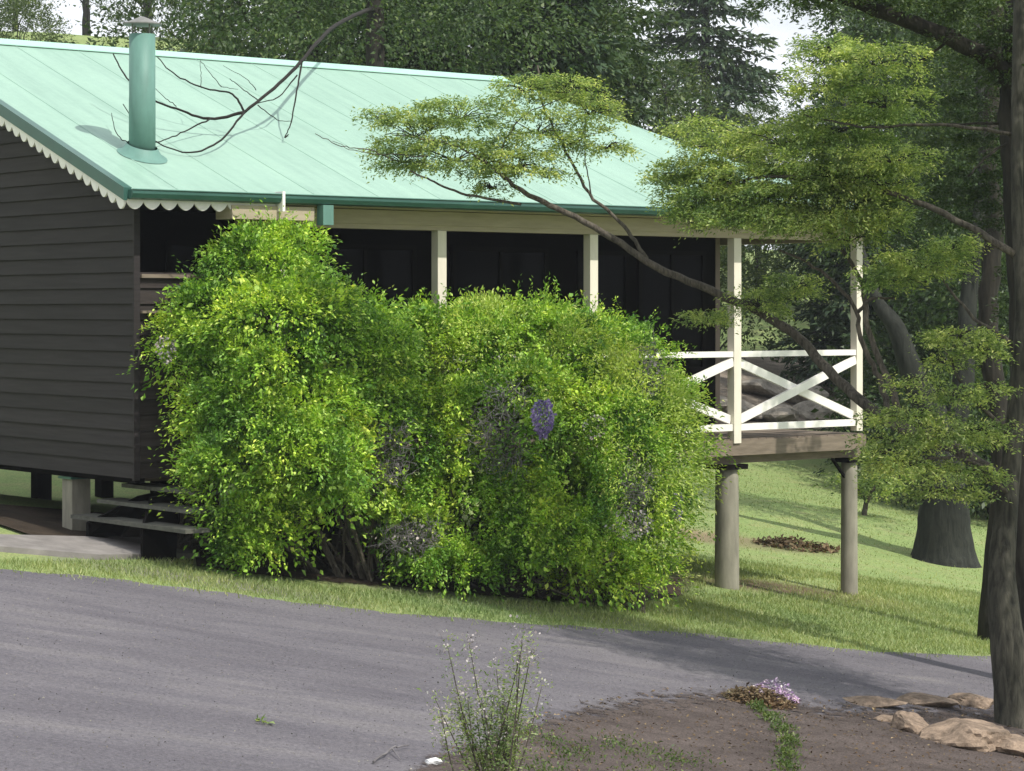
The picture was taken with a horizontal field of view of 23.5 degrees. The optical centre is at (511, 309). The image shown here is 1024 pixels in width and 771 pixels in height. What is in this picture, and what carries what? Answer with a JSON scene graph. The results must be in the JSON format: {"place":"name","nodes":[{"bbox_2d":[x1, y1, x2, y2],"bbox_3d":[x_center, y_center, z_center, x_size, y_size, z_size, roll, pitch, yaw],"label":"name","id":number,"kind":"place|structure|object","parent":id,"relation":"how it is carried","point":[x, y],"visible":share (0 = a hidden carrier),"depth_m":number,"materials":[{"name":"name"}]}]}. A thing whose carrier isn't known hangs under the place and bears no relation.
{"place":"outdoors","nodes":[
{"label":"outdoors","id":0,"kind":"place"},
{"bbox_2d":[0,504,602,577],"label":"underfloor soil","id":1,"kind":"structure","parent":0,"point":[35,520],"depth_m":24.55,"materials":[{"name":"brown soil"}]},
{"bbox_2d":[0,0,922,249],"label":"sky","id":2,"kind":"structure","parent":0,"point":[786,30],"materials":[{"name":"white"}]},
{"bbox_2d":[0,31,990,660],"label":"lawn ground","id":3,"kind":"structure","parent":0,"point":[14,487],"depth_m":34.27,"materials":[{"name":"green plant"}]},
{"bbox_2d":[0,0,53,30],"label":"broadleaf tree","id":4,"kind":"object","parent":3,"relation":"on","point":[22,15],"visible":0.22,"depth_m":122.10,"materials":[{"name":"green plant"}]},
{"bbox_2d":[0,0,76,43],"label":"tree","id":5,"kind":"object","parent":3,"relation":"on","point":[19,5],"visible":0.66,"depth_m":77.67,"materials":[{"name":"green plant"}]},
{"bbox_2d":[43,0,107,35],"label":"broadleaf tree","id":6,"kind":"object","parent":3,"relation":"on","point":[86,11],"visible":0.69,"depth_m":117.89,"materials":[{"name":"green plant"}]},
{"bbox_2d":[0,534,198,559],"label":"paving slab","id":7,"kind":"structure","parent":3,"relation":"on","point":[86,547],"depth_m":22.52,"materials":[{"name":"concrete"}]},
{"bbox_2d":[79,0,186,32],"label":"broadleaf tree","id":8,"kind":"object","parent":3,"relation":"on","point":[148,6],"visible":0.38,"depth_m":112.03,"materials":[{"name":"green plant"}]},
{"bbox_2d":[71,482,217,561],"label":"wooden steps","id":9,"kind":"structure","parent":3,"relation":"on","point":[158,538],"depth_m":23.04,"materials":[{"name":"grey wood"}]},
{"bbox_2d":[80,0,323,54],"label":"broadleaf tree","id":10,"kind":"object","parent":3,"relation":"on","point":[139,2],"visible":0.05,"depth_m":66.30,"materials":[{"name":"green plant"}]},
{"bbox_2d":[71,0,362,60],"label":"broadleaf tree","id":11,"kind":"object","parent":3,"relation":"on","point":[130,13],"visible":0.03,"depth_m":51.93,"materials":[{"name":"green plant"}]},
{"bbox_2d":[144,0,492,72],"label":"broadleaf tree","id":12,"kind":"object","parent":3,"relation":"on","point":[224,43],"visible":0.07,"depth_m":46.11,"materials":[{"name":"green plant"}]},
{"bbox_2d":[178,0,474,59],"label":"broadleaf tree","id":13,"kind":"object","parent":3,"relation":"on","point":[232,25],"depth_m":59.35,"materials":[{"name":"green plant"}]},
{"bbox_2d":[111,0,641,491],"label":"overhanging tree","id":14,"kind":"object","parent":3,"relation":"on","point":[375,14],"visible":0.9,"depth_m":34.69,"materials":[{"name":"green plant"}]},
{"bbox_2d":[303,1,455,68],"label":"conifer tree","id":15,"kind":"object","parent":3,"relation":"on","point":[357,38],"depth_m":51.13,"materials":[{"name":"green plant"}]},
{"bbox_2d":[220,0,663,119],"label":"broadleaf tree","id":16,"kind":"object","parent":3,"relation":"on","point":[426,65],"visible":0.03,"depth_m":46.39,"materials":[{"name":"green plant"}]},
{"bbox_2d":[0,17,885,595],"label":"house","id":17,"kind":"structure","parent":3,"relation":"on","point":[100,221],"depth_m":25.46,"materials":[{"name":"green metal"}]},
{"bbox_2d":[165,240,270,332],"bbox_3d":[-3.026,-0.085,25.856,1.400,1.270,0.049,0,0,-39],"label":"window","id":18,"kind":"structure","parent":17,"relation":"in","point":[183,251],"depth_m":25.56,"materials":[{"name":"black glass"}]},
{"bbox_2d":[310,243,416,360],"bbox_3d":[-1.620,-0.085,26.981,1.400,1.270,0.049,0,0,-39],"label":"window","id":19,"kind":"structure","parent":17,"relation":"in","point":[387,265],"depth_m":27.11,"materials":[{"name":"black glass"}]},
{"bbox_2d":[450,246,548,353],"bbox_3d":[-0.136,-0.085,28.168,1.400,1.270,0.049,0,0,-39],"label":"window","id":20,"kind":"structure","parent":17,"relation":"in","point":[490,268],"depth_m":28.14,"materials":[{"name":"black glass"}]},
{"bbox_2d":[576,250,629,344],"bbox_3d":[1.074,0.360,29.136,0.800,2.120,0.049,0,0,-39],"label":"door","id":21,"kind":"structure","parent":17,"relation":"in","point":[613,266],"depth_m":29.22,"materials":[{"name":"black glass"}]},
{"bbox_2d":[636,250,705,371],"bbox_3d":[1.933,0.015,29.823,1.100,1.470,0.049,0,0,-39],"label":"window","id":22,"kind":"structure","parent":17,"relation":"in","point":[654,289],"depth_m":29.86,"materials":[{"name":"black glass"}]},
{"bbox_2d":[195,555,695,602],"bbox_3d":[-0.269,2.704,25.336,7.266,0.795,3.238,0,0,-29],"label":"mulch bed","id":23,"kind":"object","parent":3,"relation":"on","point":[328,575],"visible":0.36,"depth_m":23.91,"materials":[{"name":"brown soil"}]},
{"bbox_2d":[116,197,450,581],"bbox_3d":[-2.118,0.808,23.043,3.136,3.724,2.939,0,0,0],"label":"wisteria shrub","id":24,"kind":"object","parent":23,"relation":"on","point":[252,386],"visible":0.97,"depth_m":22.52,"materials":[{"name":"green plant"}]},
{"bbox_2d":[337,272,740,614],"bbox_3d":[0.113,1.329,24.378,4.557,3.443,3.359,0,0,-22],"label":"wisteria shrub","id":25,"kind":"object","parent":23,"relation":"on","point":[558,404],"visible":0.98,"depth_m":23.74,"materials":[{"name":"green plant"}]},
{"bbox_2d":[239,0,728,140],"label":"broadleaf tree","id":26,"kind":"object","parent":3,"relation":"on","point":[652,85],"visible":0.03,"depth_m":48.34,"materials":[{"name":"green plant"}]},
{"bbox_2d":[300,0,690,112],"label":"broadleaf tree","id":27,"kind":"object","parent":3,"relation":"on","point":[648,3],"depth_m":49.22,"materials":[{"name":"green plant"}]},
{"bbox_2d":[444,0,643,462],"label":"conifer tree","id":28,"kind":"object","parent":3,"relation":"on","point":[589,59],"visible":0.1,"depth_m":43.55,"materials":[{"name":"green plant"}]},
{"bbox_2d":[420,0,714,141],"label":"broadleaf tree","id":29,"kind":"object","parent":3,"relation":"on","point":[632,55],"visible":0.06,"depth_m":45.46,"materials":[{"name":"green plant"}]},
{"bbox_2d":[566,0,673,138],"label":"conifer tree","id":30,"kind":"object","parent":3,"relation":"on","point":[649,92],"visible":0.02,"depth_m":57.88,"materials":[{"name":"green plant"}]},
{"bbox_2d":[634,49,731,156],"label":"broadleaf tree","id":31,"kind":"object","parent":3,"relation":"on","point":[675,69],"visible":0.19,"depth_m":83.73,"materials":[{"name":"green plant"}]},
{"bbox_2d":[623,0,787,161],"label":"conifer tree","id":32,"kind":"object","parent":3,"relation":"on","point":[742,73],"visible":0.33,"depth_m":87.19,"materials":[{"name":"green plant"}]},
{"bbox_2d":[720,244,792,287],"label":"bush","id":33,"kind":"object","parent":3,"relation":"on","point":[751,248],"visible":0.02,"depth_m":79.80,"materials":[{"name":"green plant"}]},
{"bbox_2d":[720,244,797,362],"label":"bush","id":34,"kind":"object","parent":3,"relation":"on","point":[753,274],"visible":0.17,"depth_m":65.28,"materials":[{"name":"green plant"}]},
{"bbox_2d":[713,101,808,291],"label":"broadleaf tree","id":35,"kind":"object","parent":3,"relation":"on","point":[744,117],"visible":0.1,"depth_m":77.73,"materials":[{"name":"green plant"}]},
{"bbox_2d":[746,243,834,304],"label":"bush","id":36,"kind":"object","parent":3,"relation":"on","point":[781,266],"visible":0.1,"depth_m":75.85,"materials":[{"name":"green plant"}]},
{"bbox_2d":[752,534,840,552],"bbox_3d":[4.027,3.332,34.955,1.287,0.323,0.808,0,0,0],"label":"brush pile","id":37,"kind":"object","parent":3,"relation":"on","point":[784,542],"visible":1,"depth_m":34.86,"materials":[{"name":"brown plant"}]},
{"bbox_2d":[769,102,834,308],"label":"broadleaf tree","id":38,"kind":"object","parent":3,"relation":"on","point":[800,266],"visible":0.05,"depth_m":76.01,"materials":[{"name":"green plant"}]},
{"bbox_2d":[740,3,956,333],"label":"broadleaf tree","id":39,"kind":"object","parent":3,"relation":"on","point":[786,95],"visible":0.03,"depth_m":68.58,"materials":[{"name":"green plant"}]},
{"bbox_2d":[764,4,934,390],"bbox_3d":[8.915,-3.412,62.900,5.097,12.064,4.827,0,0,35],"label":"conifer tree","id":40,"kind":"object","parent":3,"relation":"on","point":[834,324],"visible":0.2,"depth_m":62.62,"materials":[{"name":"green plant"}]},
{"bbox_2d":[812,466,918,515],"bbox_3d":[5.761,2.907,39.511,1.856,0.888,1.244,0,0,0],"label":"sapling","id":41,"kind":"object","parent":3,"relation":"on","point":[878,483],"visible":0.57,"depth_m":39.40,"materials":[{"name":"green plant"}]},
{"bbox_2d":[742,0,1008,567],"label":"old tree","id":42,"kind":"object","parent":3,"relation":"on","point":[943,536],"visible":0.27,"depth_m":35.59,"materials":[{"name":"green plant"}]},
{"bbox_2d":[733,0,1023,630],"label":"dark tree","id":43,"kind":"object","parent":3,"relation":"on","point":[997,66],"visible":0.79,"depth_m":22.73,"materials":[{"name":"green plant"}]},
{"bbox_2d":[820,352,947,467],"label":"bush","id":44,"kind":"object","parent":3,"relation":"on","point":[873,381],"visible":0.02,"depth_m":49.96,"materials":[{"name":"green plant"}]},
{"bbox_2d":[763,0,1009,449],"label":"broadleaf tree","id":45,"kind":"object","parent":3,"relation":"on","point":[907,318],"visible":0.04,"depth_m":49.83,"materials":[{"name":"green plant"}]},
{"bbox_2d":[775,0,1008,494],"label":"broadleaf tree","id":46,"kind":"object","parent":3,"relation":"on","point":[835,269],"visible":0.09,"depth_m":48.69,"materials":[{"name":"green plant"}]},
{"bbox_2d":[835,14,964,296],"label":"conifer tree","id":47,"kind":"object","parent":3,"relation":"on","point":[929,213],"visible":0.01,"depth_m":71.85,"materials":[{"name":"green plant"}]},
{"bbox_2d":[811,271,1009,455],"bbox_3d":[10.211,1.114,52.075,6.356,5.153,7.424,0,0,32],"label":"bush","id":48,"kind":"object","parent":3,"relation":"on","point":[814,410],"visible":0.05,"depth_m":51.49,"materials":[{"name":"green plant"}]},
{"bbox_2d":[813,295,1008,467],"bbox_3d":[9.601,1.423,51.609,6.187,4.294,5.297,0,0,29],"label":"bush","id":49,"kind":"object","parent":3,"relation":"on","point":[880,328],"visible":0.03,"depth_m":51.30,"materials":[{"name":"green plant"}]},
{"bbox_2d":[813,348,1009,515],"bbox_3d":[8.177,2.287,46.719,4.537,3.149,3.884,0,0,36],"label":"bush","id":50,"kind":"object","parent":3,"relation":"on","point":[881,405],"visible":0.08,"depth_m":46.48,"materials":[{"name":"green plant"}]},
{"bbox_2d":[849,0,973,310],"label":"broadleaf tree","id":51,"kind":"object","parent":3,"relation":"on","point":[907,137],"depth_m":61.56,"materials":[{"name":"green plant"}]},
{"bbox_2d":[819,5,1006,357],"bbox_3d":[11.149,-3.790,53.549,9.056,15.307,10.414,0,0,-32],"label":"broadleaf tree","id":52,"kind":"object","parent":3,"relation":"on","point":[885,291],"visible":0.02,"depth_m":53.32,"materials":[{"name":"green plant"}]},
{"bbox_2d":[840,342,1009,516],"bbox_3d":[8.786,2.317,46.151,4.950,3.436,4.237,0,0,-38],"label":"bush","id":53,"kind":"object","parent":3,"relation":"on","point":[948,385],"visible":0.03,"depth_m":45.59,"materials":[{"name":"green plant"}]},
{"bbox_2d":[889,293,1009,485],"bbox_3d":[10.462,1.750,48.225,6.600,4.581,5.650,0,0,-34],"label":"bush","id":54,"kind":"object","parent":3,"relation":"on","point":[999,321],"visible":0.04,"depth_m":47.05,"materials":[{"name":"green plant"}]},
{"bbox_2d":[895,0,1007,640],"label":"slender tree","id":55,"kind":"object","parent":3,"relation":"on","point":[988,289],"visible":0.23,"depth_m":26.22,"materials":[{"name":"brown plant"}]},
{"bbox_2d":[896,355,1009,525],"bbox_3d":[9.627,2.267,44.671,5.362,3.722,4.591,0,0,9],"label":"bush","id":56,"kind":"object","parent":3,"relation":"on","point":[973,413],"visible":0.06,"depth_m":43.97,"materials":[{"name":"green plant"}]},
{"bbox_2d":[0,569,993,770],"bbox_3d":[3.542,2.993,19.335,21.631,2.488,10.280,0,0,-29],"label":"road","id":57,"kind":"structure","parent":0,"point":[29,684],"depth_m":17.96,"materials":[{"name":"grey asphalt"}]},
{"bbox_2d":[255,714,274,723],"bbox_3d":[-1.530,2.530,15.248,0.122,0.079,0.146,0,0,-12],"label":"fallen leaf spray","id":58,"kind":"object","parent":57,"relation":"on","point":[259,719],"visible":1,"depth_m":15.22,"materials":[{"name":"green plant"}]},
{"bbox_2d":[372,744,408,762],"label":"fallen twig","id":59,"kind":"object","parent":57,"relation":"on","point":[380,755],"visible":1,"depth_m":14.73,"materials":[{"name":"grey wood"}]},
{"bbox_2d":[412,684,1023,770],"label":"soil bed","id":60,"kind":"object","parent":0,"point":[836,759],"visible":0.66,"depth_m":17.35,"materials":[{"name":"brown soil"}]},
{"bbox_2d":[425,757,441,764],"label":"pebble","id":61,"kind":"object","parent":60,"relation":"on","point":[435,761],"visible":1,"depth_m":14.68,"materials":[{"name":"white stone"}]},
{"bbox_2d":[417,614,554,770],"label":"wispy shrub","id":62,"kind":"object","parent":60,"relation":"on","point":[505,719],"visible":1,"depth_m":13.19,"materials":[{"name":"green plant"}]},
{"bbox_2d":[485,720,725,770],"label":"ground cover","id":63,"kind":"object","parent":60,"relation":"on","point":[590,753],"visible":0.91,"depth_m":15.86,"materials":[{"name":"green plant"}]},
{"bbox_2d":[315,0,1023,728],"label":"spreading tree","id":64,"kind":"object","parent":60,"relation":"on","point":[801,202],"visible":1,"depth_m":20.89,"materials":[{"name":"green plant"}]},
{"bbox_2d":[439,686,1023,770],"bbox_3d":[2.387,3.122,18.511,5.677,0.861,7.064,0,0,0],"label":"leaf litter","id":65,"kind":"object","parent":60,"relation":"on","point":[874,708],"visible":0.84,"depth_m":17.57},
{"bbox_2d":[721,682,796,710],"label":"dry clump","id":66,"kind":"object","parent":60,"relation":"on","point":[772,698],"visible":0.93,"depth_m":19.11,"materials":[{"name":"brown plant"}]},
{"bbox_2d":[749,677,800,703],"bbox_3d":[2.074,3.021,19.548,0.446,0.213,0.553,0,0,0],"label":"fallen blossom","id":67,"kind":"object","parent":60,"relation":"on","point":[787,694],"visible":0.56,"depth_m":19.55,"materials":[{"name":"purple plant"}]},
{"bbox_2d":[746,698,809,770],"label":"weed patch","id":68,"kind":"object","parent":60,"relation":"on","point":[788,763],"visible":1,"depth_m":17.34,"materials":[{"name":"green plant"}]},
{"bbox_2d":[842,696,907,707],"bbox_3d":[2.943,3.197,20.035,0.558,0.106,0.404,0,0,0],"label":"rock","id":69,"kind":"object","parent":60,"relation":"on","point":[874,701],"visible":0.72,"depth_m":19.95,"materials":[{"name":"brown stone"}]},
{"bbox_2d":[873,714,892,721],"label":"rock","id":70,"kind":"object","parent":60,"relation":"on","point":[885,717],"visible":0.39,"depth_m":19.17,"materials":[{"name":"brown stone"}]},
{"bbox_2d":[889,711,928,734],"bbox_3d":[3.058,3.206,18.887,0.314,0.234,0.391,0,0,0],"label":"rock","id":71,"kind":"object","parent":60,"relation":"on","point":[913,722],"visible":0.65,"depth_m":18.82,"materials":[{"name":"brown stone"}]},
{"bbox_2d":[896,692,959,707],"bbox_3d":[3.460,3.278,20.572,0.545,0.135,0.482,0,0,0],"label":"rock","id":72,"kind":"object","parent":60,"relation":"on","point":[916,698],"visible":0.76,"depth_m":20.46,"materials":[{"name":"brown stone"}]},
{"bbox_2d":[919,718,1011,751],"bbox_3d":[3.454,3.269,18.649,0.611,0.311,0.734,0,0,44],"label":"rock","id":73,"kind":"object","parent":60,"relation":"on","point":[975,734],"visible":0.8,"depth_m":18.44,"materials":[{"name":"beige stone"}]},
{"bbox_2d":[947,693,992,709],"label":"rock","id":74,"kind":"object","parent":60,"relation":"on","point":[972,700],"visible":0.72,"depth_m":20.79,"materials":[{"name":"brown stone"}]},
{"bbox_2d":[996,734,1023,755],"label":"rock","id":75,"kind":"object","parent":60,"relation":"on","point":[1013,744],"visible":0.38,"depth_m":18.36,"materials":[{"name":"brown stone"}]},
{"bbox_2d":[720,345,922,429],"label":"stony bank","id":76,"kind":"structure","parent":0,"point":[769,365],"depth_m":62.97,"materials":[{"name":"grey stone"}]},
{"bbox_2d":[720,396,726,409],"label":"boulder","id":77,"kind":"object","parent":76,"relation":"on","point":[723,404],"visible":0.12,"depth_m":57.32,"materials":[{"name":"grey stone"}]},
{"bbox_2d":[721,400,762,419],"bbox_3d":[5.305,2.365,57.418,0.820,0.529,1.292,0,0,-25],"label":"boulder","id":78,"kind":"object","parent":76,"relation":"on","point":[745,405],"visible":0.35,"depth_m":57.08,"materials":[{"name":"grey stone"}]},
{"bbox_2d":[741,379,783,397],"bbox_3d":[6.010,1.958,60.807,1.423,0.548,1.522,0,0,-36],"label":"boulder","id":79,"kind":"object","parent":76,"relation":"on","point":[762,387],"visible":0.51,"depth_m":60.23,"materials":[{"name":"grey stone"}]},
{"bbox_2d":[760,404,799,421],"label":"boulder","id":80,"kind":"object","parent":76,"relation":"on","point":[782,413],"visible":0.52,"depth_m":56.83,"materials":[{"name":"grey stone"}]},
{"bbox_2d":[781,385,828,403],"bbox_3d":[7.135,2.154,60.442,1.201,0.639,1.594,0,0,0],"label":"boulder","id":81,"kind":"object","parent":76,"relation":"on","point":[796,399],"visible":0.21,"depth_m":59.89,"materials":[{"name":"grey stone"}]},
{"bbox_2d":[793,400,838,420],"bbox_3d":[7.237,2.465,58.859,1.172,0.698,1.486,0,0,0],"label":"boulder","id":82,"kind":"object","parent":76,"relation":"on","point":[804,409],"visible":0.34,"depth_m":58.27,"materials":[{"name":"grey stone"}]},
{"bbox_2d":[817,381,842,394],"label":"boulder","id":83,"kind":"object","parent":76,"relation":"on","point":[826,388],"visible":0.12,"depth_m":62.59,"materials":[{"name":"grey stone"}]}
]}

